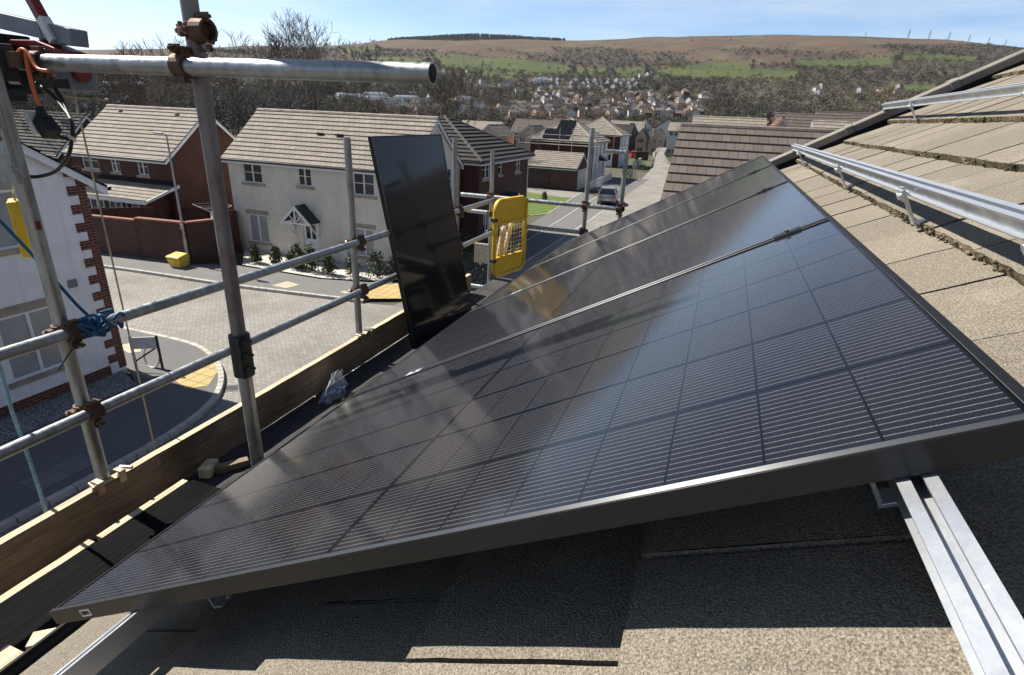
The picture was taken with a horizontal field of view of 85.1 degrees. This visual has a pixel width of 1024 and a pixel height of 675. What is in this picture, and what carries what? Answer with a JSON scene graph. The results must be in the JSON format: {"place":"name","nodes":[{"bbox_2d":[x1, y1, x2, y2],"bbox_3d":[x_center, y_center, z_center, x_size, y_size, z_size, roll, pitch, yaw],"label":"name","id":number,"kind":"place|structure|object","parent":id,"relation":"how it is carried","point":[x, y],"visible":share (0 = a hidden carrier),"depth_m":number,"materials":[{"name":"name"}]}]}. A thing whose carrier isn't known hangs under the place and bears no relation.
{"place":"outdoors","nodes":[
{"label":"outdoors","id":0,"kind":"place"},
{"bbox_2d":[25,627,56,649],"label":"wood block","id":1,"kind":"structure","parent":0,"point":[36,636],"depth_m":1.84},
{"bbox_2d":[0,268,406,537],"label":"block paving","id":2,"kind":"structure","parent":0,"point":[203,321],"depth_m":19.75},
{"bbox_2d":[0,0,628,495],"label":"scaffold","id":3,"kind":"object","parent":2,"relation":"on","point":[192,64],"visible":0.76,"depth_m":2.14,"materials":[{"name":"metal"}]},
{"bbox_2d":[6,184,31,257],"bbox_3d":[-1.937,-0.470,2.203,0.298,0.339,0.051,21,28,38],"label":"scaffold tag","id":4,"kind":"object","parent":3,"relation":"hanging from","point":[16,216],"visible":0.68,"depth_m":2.24,"materials":[{"name":"yellow plastic"}]},
{"bbox_2d":[0,362,47,512],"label":"hanging rope","id":5,"kind":"object","parent":3,"relation":"hanging from","point":[20,434],"visible":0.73,"depth_m":2.22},
{"bbox_2d":[16,47,69,140],"bbox_3d":[-1.774,-0.875,2.007,0.367,0.305,0.090,10,23,18],"label":"power lead","id":6,"kind":"object","parent":3,"relation":"hanging from","point":[41,121],"visible":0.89,"depth_m":1.97,"materials":[{"name":"black rubber"}]},
{"bbox_2d":[0,219,124,369],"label":"blue rope","id":7,"kind":"object","parent":3,"relation":"attached to","point":[98,324],"visible":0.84,"depth_m":2.27,"materials":[{"name":"fabric"}]},
{"bbox_2d":[0,0,155,450],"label":"scaffold hoist","id":8,"kind":"object","parent":3,"relation":"attached to","point":[49,34],"visible":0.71,"depth_m":2.19,"materials":[{"name":"grey paint"}]},
{"bbox_2d":[0,85,76,178],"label":"cable loop","id":9,"kind":"object","parent":8,"relation":"attached to","point":[62,104],"visible":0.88,"depth_m":2.13,"materials":[{"name":"black rubber"}]},
{"bbox_2d":[0,452,166,595],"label":"toe board","id":10,"kind":"object","parent":3,"relation":"attached to","point":[35,545],"visible":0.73,"depth_m":2.38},
{"bbox_2d":[153,309,408,488],"bbox_3d":[-1.186,0.117,4.216,0.038,0.235,3.285,10,23,18],"label":"toe board","id":11,"kind":"object","parent":3,"relation":"attached to","point":[185,456],"visible":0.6,"depth_m":3.45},
{"bbox_2d":[92,277,512,542],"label":"scaffold deck","id":12,"kind":"structure","parent":3,"relation":"on","point":[280,432],"depth_m":3.69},
{"bbox_2d":[0,480,220,651],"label":"plank","id":13,"kind":"object","parent":12,"relation":"on","point":[24,614],"visible":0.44,"depth_m":2.18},
{"bbox_2d":[0,644,22,668],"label":"batten","id":14,"kind":"object","parent":13,"relation":"on","point":[8,653],"visible":0.5,"depth_m":1.78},
{"bbox_2d":[0,539,94,604],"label":"batten","id":15,"kind":"object","parent":13,"relation":"on","point":[35,577],"visible":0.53,"depth_m":2.14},
{"bbox_2d":[97,479,187,540],"bbox_3d":[-1.653,0.778,2.523,0.034,0.042,0.420,10,23,18],"label":"batten","id":16,"kind":"object","parent":13,"relation":"on","point":[144,507],"visible":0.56,"depth_m":2.50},
{"bbox_2d":[197,459,218,478],"bbox_3d":[-1.593,0.688,2.932,0.060,0.056,0.100,2,22,-1],"label":"wood block","id":17,"kind":"object","parent":12,"relation":"on","point":[206,469],"depth_m":2.90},
{"bbox_2d":[215,456,248,474],"bbox_3d":[-1.495,0.683,2.983,0.160,0.036,0.044,-12,26,-33],"label":"wood block","id":18,"kind":"object","parent":12,"relation":"on","point":[231,465],"depth_m":2.97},
{"bbox_2d":[320,370,346,401],"bbox_3d":[-1.200,0.309,3.757,0.136,0.179,0.276,10,23,18],"label":"plastic bag","id":19,"kind":"object","parent":12,"relation":"on","point":[335,389],"visible":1,"depth_m":3.75,"materials":[{"name":"white"}]},
{"bbox_2d":[368,134,470,347],"bbox_3d":[-0.735,-0.882,4.844,0.035,1.660,1.134,-1,19,22],"label":"solar panel","id":20,"kind":"object","parent":12,"relation":"on","point":[413,182],"visible":1,"depth_m":4.73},
{"bbox_2d":[474,243,487,263],"bbox_3d":[-0.352,-1.005,6.656,0.200,0.230,0.040,10,23,18],"label":"toe board","id":21,"kind":"object","parent":3,"relation":"attached to","point":[480,252],"visible":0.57,"depth_m":6.64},
{"bbox_2d":[490,195,527,276],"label":"safety gate","id":22,"kind":"structure","parent":3,"relation":"attached to","point":[507,210],"depth_m":5.98,"materials":[{"name":"yellow plastic"}]},
{"bbox_2d":[101,253,397,302],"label":"pavement","id":23,"kind":"structure","parent":0,"point":[306,284],"depth_m":24.80,"materials":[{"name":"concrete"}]},
{"bbox_2d":[153,132,190,263],"bbox_3d":[-15.349,-6.224,25.316,0.810,5.820,0.218,10,23,18],"label":"street lamp","id":24,"kind":"object","parent":23,"relation":"on","point":[182,227],"visible":0.98,"depth_m":25.22,"materials":[{"name":"grey metal"}]},
{"bbox_2d":[166,252,189,267],"bbox_3d":[-15.344,-3.555,25.626,0.820,0.614,0.670,10,23,18],"label":"grit bin","id":25,"kind":"object","parent":23,"relation":"on","point":[178,259],"visible":1,"depth_m":25.47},
{"bbox_2d":[104,265,363,302],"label":"kerb","id":26,"kind":"structure","parent":23,"relation":"on","point":[241,286],"depth_m":23.44,"materials":[{"name":"concrete"}]},
{"bbox_2d":[366,284,400,298],"bbox_3d":[-5.493,-1.945,23.492,1.578,0.001,2.192,-3,22,-15],"label":"tactile crossing","id":27,"kind":"object","parent":23,"relation":"on","point":[389,291],"visible":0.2,"depth_m":23.32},
{"bbox_2d":[242,250,390,279],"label":"white gravel","id":28,"kind":"structure","parent":0,"point":[339,274],"depth_m":26.14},
{"bbox_2d":[248,243,262,262],"bbox_3d":[-12.297,-4.012,26.625,0.704,1.006,0.664,10,23,18],"label":"shrub","id":29,"kind":"object","parent":28,"relation":"on","point":[254,256],"visible":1,"depth_m":26.60,"materials":[{"name":"green plant"}]},
{"bbox_2d":[268,245,283,263],"bbox_3d":[-11.295,-3.944,26.675,0.685,0.927,0.720,10,23,18],"label":"shrub","id":30,"kind":"object","parent":28,"relation":"on","point":[275,254],"visible":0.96,"depth_m":26.60,"materials":[{"name":"green plant"}]},
{"bbox_2d":[302,244,320,271],"bbox_3d":[-9.360,-3.669,25.671,0.880,1.316,0.928,10,23,18],"label":"shrub","id":31,"kind":"object","parent":28,"relation":"on","point":[309,251],"visible":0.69,"depth_m":25.62,"materials":[{"name":"green plant"}]},
{"bbox_2d":[321,255,338,274],"bbox_3d":[-8.400,-3.362,25.286,0.840,1.111,0.770,10,23,18],"label":"shrub","id":32,"kind":"object","parent":28,"relation":"on","point":[328,265],"visible":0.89,"depth_m":25.27,"materials":[{"name":"green plant"}]},
{"bbox_2d":[364,249,388,277],"bbox_3d":[-6.033,-3.337,25.104,1.061,1.395,1.074,10,23,18],"label":"shrub","id":33,"kind":"object","parent":28,"relation":"on","point":[379,261],"visible":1,"depth_m":25.04,"materials":[{"name":"green plant"}]},
{"bbox_2d":[1,35,1019,443],"bbox_3d":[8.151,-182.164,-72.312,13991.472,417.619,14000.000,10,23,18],"label":"ground","id":34,"kind":"structure","parent":0,"point":[709,47],"depth_m":1484.64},
{"bbox_2d":[12,109,92,166],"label":"house","id":35,"kind":"structure","parent":34,"relation":"on","point":[54,148],"depth_m":39.86,"materials":[{"name":"tile"}]},
{"bbox_2d":[0,140,127,418],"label":"house","id":36,"kind":"structure","parent":34,"relation":"on","point":[34,378],"depth_m":13.63,"materials":[{"name":"white paint"}]},
{"bbox_2d":[0,182,20,256],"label":"window","id":37,"kind":"structure","parent":36,"relation":"in","point":[7,241],"depth_m":12.58,"materials":[{"name":"white plastic"}]},
{"bbox_2d":[0,298,64,389],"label":"window","id":38,"kind":"structure","parent":36,"relation":"in","point":[15,328],"depth_m":13.39,"materials":[{"name":"white plastic"}]},
{"bbox_2d":[0,328,217,521],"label":"footpath","id":39,"kind":"structure","parent":34,"relation":"on","point":[124,430],"depth_m":12.98,"materials":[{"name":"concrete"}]},
{"bbox_2d":[19,454,91,491],"bbox_3d":[-9.137,2.730,11.315,0.652,0.012,1.154,12,23,22],"label":"access cover","id":40,"kind":"object","parent":39,"relation":"on","point":[54,475],"visible":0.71,"depth_m":11.28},
{"bbox_2d":[0,371,135,443],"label":"dark gravel","id":41,"kind":"structure","parent":39,"relation":"on","point":[41,414],"depth_m":13.64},
{"bbox_2d":[0,326,224,532],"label":"kerb","id":42,"kind":"structure","parent":39,"relation":"on","point":[36,508],"depth_m":12.11,"materials":[{"name":"concrete"}]},
{"bbox_2d":[128,335,163,370],"bbox_3d":[-10.188,0.448,15.559,0.720,1.050,0.068,-2,22,-12],"label":"street sign","id":43,"kind":"object","parent":39,"relation":"on","point":[144,342],"visible":0.78,"depth_m":15.45,"materials":[{"name":"white metal"}]},
{"bbox_2d":[176,363,217,388],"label":"tactile paving","id":44,"kind":"structure","parent":39,"relation":"on","point":[204,376],"depth_m":15.42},
{"bbox_2d":[30,74,194,112],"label":"bare tree","id":45,"kind":"object","parent":34,"relation":"on","point":[172,87],"visible":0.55,"depth_m":46.53,"materials":[{"name":"brown plant"}]},
{"bbox_2d":[92,214,141,257],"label":"garden wall","id":46,"kind":"structure","parent":34,"relation":"on","point":[122,235],"depth_m":26.85,"materials":[{"name":"brown brick"}]},
{"bbox_2d":[86,73,156,117],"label":"bare tree","id":47,"kind":"object","parent":34,"relation":"on","point":[112,91],"visible":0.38,"depth_m":46.18,"materials":[{"name":"brown plant"}]},
{"bbox_2d":[90,206,154,217],"bbox_3d":[-19.947,-5.554,28.114,4.649,2.330,0.120,5,22,7],"label":"timber fence","id":48,"kind":"object","parent":34,"relation":"on","point":[131,212],"visible":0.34,"depth_m":27.68,"materials":[{"name":"brown wood"}]},
{"bbox_2d":[95,40,192,106],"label":"bare tree","id":49,"kind":"object","parent":34,"relation":"on","point":[115,76],"visible":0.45,"depth_m":45.81,"materials":[{"name":"brown plant"}]},
{"bbox_2d":[61,104,237,233],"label":"house","id":50,"kind":"structure","parent":34,"relation":"on","point":[129,155],"depth_m":29.32,"materials":[{"name":"tile"}]},
{"bbox_2d":[81,157,101,172],"bbox_3d":[-22.632,-9.437,29.970,1.440,1.010,0.145,10,23,18],"label":"window","id":51,"kind":"structure","parent":50,"relation":"in","point":[94,161],"depth_m":30.06,"materials":[{"name":"white plastic"}]},
{"bbox_2d":[121,32,218,111],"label":"bare tree","id":52,"kind":"object","parent":34,"relation":"on","point":[182,42],"visible":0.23,"depth_m":49.81,"materials":[{"name":"brown plant"}]},
{"bbox_2d":[134,217,219,263],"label":"garden wall","id":53,"kind":"structure","parent":34,"relation":"on","point":[160,239],"depth_m":26.38,"materials":[{"name":"brown brick"}]},
{"bbox_2d":[138,29,277,133],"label":"bare tree","id":54,"kind":"object","parent":34,"relation":"on","point":[247,91],"visible":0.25,"depth_m":50.32,"materials":[{"name":"brown plant"}]},
{"bbox_2d":[175,206,241,252],"bbox_3d":[-15.605,-5.559,28.778,3.230,2.210,0.120,4,22,2],"label":"timber fence","id":55,"kind":"object","parent":34,"relation":"on","point":[188,214],"visible":0.34,"depth_m":28.51,"materials":[{"name":"brown wood"}]},
{"bbox_2d":[210,41,352,123],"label":"bare tree","id":56,"kind":"object","parent":34,"relation":"on","point":[241,82],"visible":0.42,"depth_m":55.20,"materials":[{"name":"brown plant"}]},
{"bbox_2d":[249,29,327,108],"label":"bare tree","id":57,"kind":"object","parent":34,"relation":"on","point":[275,40],"visible":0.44,"depth_m":60.30,"materials":[{"name":"brown plant"}]},
{"bbox_2d":[251,8,345,110],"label":"bare tree","id":58,"kind":"object","parent":34,"relation":"on","point":[306,43],"visible":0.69,"depth_m":61.87,"materials":[{"name":"brown plant"}]},
{"bbox_2d":[292,40,379,111],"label":"bare tree","id":59,"kind":"object","parent":34,"relation":"on","point":[346,91],"visible":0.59,"depth_m":56.63,"materials":[{"name":"brown plant"}]},
{"bbox_2d":[221,108,464,270],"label":"house","id":60,"kind":"structure","parent":34,"relation":"on","point":[287,172],"depth_m":27.03,"materials":[{"name":"white paint"}]},
{"bbox_2d":[241,164,264,186],"bbox_3d":[-12.807,-8.084,27.560,1.430,1.130,0.145,10,23,18],"label":"window","id":61,"kind":"structure","parent":60,"relation":"in","point":[252,173],"depth_m":27.63,"materials":[{"name":"white plastic"}]},
{"bbox_2d":[245,209,271,245],"bbox_3d":[-12.936,-5.628,28.543,1.470,1.754,0.145,10,23,18],"label":"window","id":62,"kind":"structure","parent":60,"relation":"in","point":[258,221],"depth_m":28.59,"materials":[{"name":"white plastic"}]},
{"bbox_2d":[296,169,314,189],"bbox_3d":[-9.872,-7.612,26.594,1.040,1.050,0.145,10,23,18],"label":"window","id":63,"kind":"structure","parent":60,"relation":"in","point":[304,175],"depth_m":26.66,"materials":[{"name":"white plastic"}]},
{"bbox_2d":[303,221,319,252],"bbox_3d":[-9.928,-4.838,27.710,0.880,1.870,0.084,10,23,18],"label":"door","id":64,"kind":"structure","parent":60,"relation":"in","point":[310,237],"depth_m":27.65,"materials":[{"name":"white plastic"}]},
{"bbox_2d":[353,173,376,199],"bbox_3d":[-6.802,-7.004,25.627,1.390,1.210,0.145,10,23,18],"label":"window","id":65,"kind":"structure","parent":60,"relation":"in","point":[363,183],"depth_m":25.69,"materials":[{"name":"white plastic"}]},
{"bbox_2d":[356,223,375,260],"bbox_3d":[-7.005,-4.571,26.630,1.290,1.694,0.145,10,23,18],"label":"window","id":66,"kind":"structure","parent":60,"relation":"in","point":[365,229],"depth_m":26.59,"materials":[{"name":"white plastic"}]},
{"bbox_2d":[332,59,438,114],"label":"bare tree","id":67,"kind":"object","parent":34,"relation":"on","point":[384,96],"visible":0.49,"depth_m":62.53,"materials":[{"name":"brown plant"}]},
{"bbox_2d":[219,33,565,46],"bbox_3d":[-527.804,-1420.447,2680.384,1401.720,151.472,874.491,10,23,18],"label":"conifer plantation","id":68,"kind":"object","parent":34,"relation":"on","point":[468,36],"visible":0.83,"depth_m":2740.46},
{"bbox_2d":[12,80,882,135],"bbox_3d":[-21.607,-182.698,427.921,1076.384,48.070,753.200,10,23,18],"label":"woodland","id":69,"kind":"object","parent":34,"relation":"on","point":[227,110],"visible":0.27,"depth_m":511.43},
{"bbox_2d":[435,67,492,126],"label":"bare tree","id":70,"kind":"object","parent":34,"relation":"on","point":[459,86],"visible":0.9,"depth_m":61.04,"materials":[{"name":"brown plant"}]},
{"bbox_2d":[421,61,515,123],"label":"bare tree","id":71,"kind":"object","parent":34,"relation":"on","point":[439,84],"visible":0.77,"depth_m":68.60,"materials":[{"name":"brown plant"}]},
{"bbox_2d":[462,120,503,129],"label":"house","id":72,"kind":"structure","parent":34,"relation":"on","point":[480,125],"depth_m":113.16,"materials":[{"name":"beige brick"}]},
{"bbox_2d":[439,115,535,252],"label":"house","id":73,"kind":"structure","parent":34,"relation":"on","point":[476,146],"depth_m":31.76,"materials":[{"name":"red brick"}]},
{"bbox_2d":[369,197,618,306],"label":"footway","id":74,"kind":"structure","parent":34,"relation":"on","point":[539,242],"depth_m":36.23,"materials":[{"name":"concrete"}]},
{"bbox_2d":[463,251,492,283],"bbox_3d":[-1.619,-3.201,24.948,1.985,1.628,1.871,10,23,18],"label":"shrub","id":75,"kind":"object","parent":74,"relation":"on","point":[477,270],"visible":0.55,"depth_m":24.74,"materials":[{"name":"green plant"}]},
{"bbox_2d":[482,124,514,143],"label":"house","id":76,"kind":"structure","parent":34,"relation":"on","point":[504,132],"depth_m":103.15,"materials":[{"name":"grey tile"}]},
{"bbox_2d":[0,49,1023,674],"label":"house","id":77,"kind":"structure","parent":34,"relation":"on","point":[836,581],"depth_m":0.84,"materials":[{"name":"brown tile"}]},
{"bbox_2d":[54,595,232,674],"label":"mounting rail","id":78,"kind":"object","parent":77,"relation":"attached to","point":[95,657],"visible":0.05,"depth_m":1.06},
{"bbox_2d":[49,217,1023,623],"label":"solar panel","id":79,"kind":"object","parent":78,"relation":"attached to","point":[831,353],"visible":1,"depth_m":0.90,"materials":[{"name":"black glass"}]},
{"bbox_2d":[469,164,789,311],"bbox_3d":[0.694,-0.601,3.378,1.775,0.037,1.134,-20,11,26],"label":"solar panel","id":80,"kind":"object","parent":78,"relation":"attached to","point":[744,187],"visible":0.67,"depth_m":3.26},
{"bbox_2d":[531,156,771,267],"bbox_3d":[1.088,-0.984,4.388,1.775,0.037,1.134,-20,11,26],"label":"solar panel","id":81,"kind":"object","parent":78,"relation":"attached to","point":[731,175],"visible":0.67,"depth_m":4.31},
{"bbox_2d":[791,144,1023,254],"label":"mounting rail","id":82,"kind":"object","parent":77,"relation":"attached to","point":[1003,216],"visible":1,"depth_m":1.43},
{"bbox_2d":[869,472,1023,674],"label":"mounting rail","id":83,"kind":"object","parent":77,"relation":"attached to","point":[985,617],"visible":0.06,"depth_m":0.41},
{"bbox_2d":[353,180,831,394],"bbox_3d":[0.300,-0.217,2.368,1.775,0.037,1.134,-20,11,26],"label":"solar panel","id":84,"kind":"object","parent":83,"relation":"attached to","point":[750,221],"visible":0.71,"depth_m":2.17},
{"bbox_2d":[881,82,1023,119],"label":"mounting rail","id":85,"kind":"object","parent":77,"relation":"attached to","point":[1014,89],"visible":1,"depth_m":2.92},
{"bbox_2d":[514,125,544,150],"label":"house","id":86,"kind":"structure","parent":34,"relation":"on","point":[523,136],"depth_m":103.68,"materials":[{"name":"grey tile"}]},
{"bbox_2d":[96,59,973,108],"bbox_3d":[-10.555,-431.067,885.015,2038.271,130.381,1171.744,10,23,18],"label":"woodland","id":87,"kind":"object","parent":34,"relation":"on","point":[880,93],"visible":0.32,"depth_m":889.67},
{"bbox_2d":[510,118,559,144],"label":"house","id":88,"kind":"structure","parent":34,"relation":"on","point":[522,124],"depth_m":128.14,"materials":[{"name":"brown brick"}]},
{"bbox_2d":[527,188,581,197],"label":"garage court","id":89,"kind":"object","parent":34,"relation":"on","point":[566,194],"visible":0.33,"depth_m":57.80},
{"bbox_2d":[89,34,1023,71],"bbox_3d":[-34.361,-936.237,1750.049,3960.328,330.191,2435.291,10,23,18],"label":"woodland","id":90,"kind":"object","parent":34,"relation":"on","point":[899,57],"visible":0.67,"depth_m":1526.58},
{"bbox_2d":[527,150,586,190],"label":"garage","id":91,"kind":"structure","parent":34,"relation":"on","point":[558,170],"depth_m":60.29,"materials":[{"name":"brown brick"}]},
{"bbox_2d":[577,168,586,189],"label":"garage door","id":92,"kind":"structure","parent":91,"relation":"in","point":[581,180],"depth_m":61.46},
{"bbox_2d":[515,126,614,178],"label":"scaffold","id":93,"kind":"object","parent":34,"relation":"on","point":[532,133],"visible":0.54,"depth_m":67.96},
{"bbox_2d":[527,118,610,180],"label":"house","id":94,"kind":"structure","parent":34,"relation":"on","point":[579,130],"depth_m":70.04,"materials":[{"name":"tile"}]},
{"bbox_2d":[586,117,631,167],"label":"house","id":95,"kind":"structure","parent":34,"relation":"on","point":[607,128],"depth_m":91.95,"materials":[{"name":"red brick"}]},
{"bbox_2d":[615,124,634,152],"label":"house","id":96,"kind":"structure","parent":34,"relation":"on","point":[629,128],"depth_m":166.81,"materials":[{"name":"grey brick"}]},
{"bbox_2d":[610,120,645,132],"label":"house","id":97,"kind":"structure","parent":34,"relation":"on","point":[640,125],"depth_m":193.66,"materials":[{"name":"brown brick"}]},
{"bbox_2d":[634,128,649,151],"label":"house","id":98,"kind":"structure","parent":34,"relation":"on","point":[640,143],"depth_m":177.16,"materials":[{"name":"white plastic"}]},
{"bbox_2d":[649,128,666,154],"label":"house","id":99,"kind":"structure","parent":34,"relation":"on","point":[663,135],"depth_m":175.46,"materials":[{"name":"white plastic"}]},
{"bbox_2d":[665,122,680,155],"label":"house","id":100,"kind":"structure","parent":34,"relation":"on","point":[672,136],"depth_m":173.90,"materials":[{"name":"paint"}]},
{"bbox_2d":[692,115,766,128],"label":"house","id":101,"kind":"structure","parent":34,"relation":"on","point":[707,120],"depth_m":55.61,"materials":[{"name":"brown brick"}]},
{"bbox_2d":[660,122,837,199],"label":"house","id":102,"kind":"structure","parent":34,"relation":"on","point":[702,152],"depth_m":18.94,"materials":[{"name":"brown tile"}]},
{"bbox_2d":[773,112,849,128],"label":"house","id":103,"kind":"structure","parent":34,"relation":"on","point":[800,120],"depth_m":61.87,"materials":[{"name":"brown brick"}]},
{"bbox_2d":[810,120,853,128],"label":"house","id":104,"kind":"structure","parent":34,"relation":"on","point":[822,124],"depth_m":46.29,"materials":[{"name":"brown brick"}]},
{"bbox_2d":[815,111,874,121],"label":"house","id":105,"kind":"structure","parent":34,"relation":"on","point":[856,116],"depth_m":71.74,"materials":[{"name":"brown brick"}]},
{"bbox_2d":[0,0,1023,49],"label":"sky","id":106,"kind":"structure","parent":0,"point":[106,23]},
{"bbox_2d":[463,192,595,269],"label":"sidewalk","id":107,"kind":"structure","parent":0,"point":[555,215],"depth_m":42.56,"materials":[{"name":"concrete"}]},
{"bbox_2d":[458,226,474,263],"bbox_3d":[-2.352,-4.686,28.317,1.878,1.839,2.003,10,23,18],"label":"shrub","id":108,"kind":"object","parent":107,"relation":"on","point":[468,249],"visible":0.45,"depth_m":28.24,"materials":[{"name":"green plant"}]},
{"bbox_2d":[527,192,570,214],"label":"lawn","id":109,"kind":"structure","parent":0,"point":[534,208],"depth_m":48.82,"materials":[{"name":"green plant"}]},
{"bbox_2d":[504,147,669,279],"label":"road","id":110,"kind":"structure","parent":0,"point":[647,193],"depth_m":54.46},
{"bbox_2d":[597,186,619,204],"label":"parked car","id":111,"kind":"object","parent":110,"relation":"on","point":[607,194],"visible":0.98,"depth_m":50.54,"materials":[{"name":"silver metal"}]},
{"bbox_2d":[581,176,648,194],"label":"side driveway","id":112,"kind":"structure","parent":0,"point":[632,184],"depth_m":68.27,"materials":[{"name":"concrete"}]},
{"bbox_2d":[589,173,612,189],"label":"picket fence","id":113,"kind":"object","parent":112,"relation":"on","point":[600,180],"visible":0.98,"depth_m":65.98,"materials":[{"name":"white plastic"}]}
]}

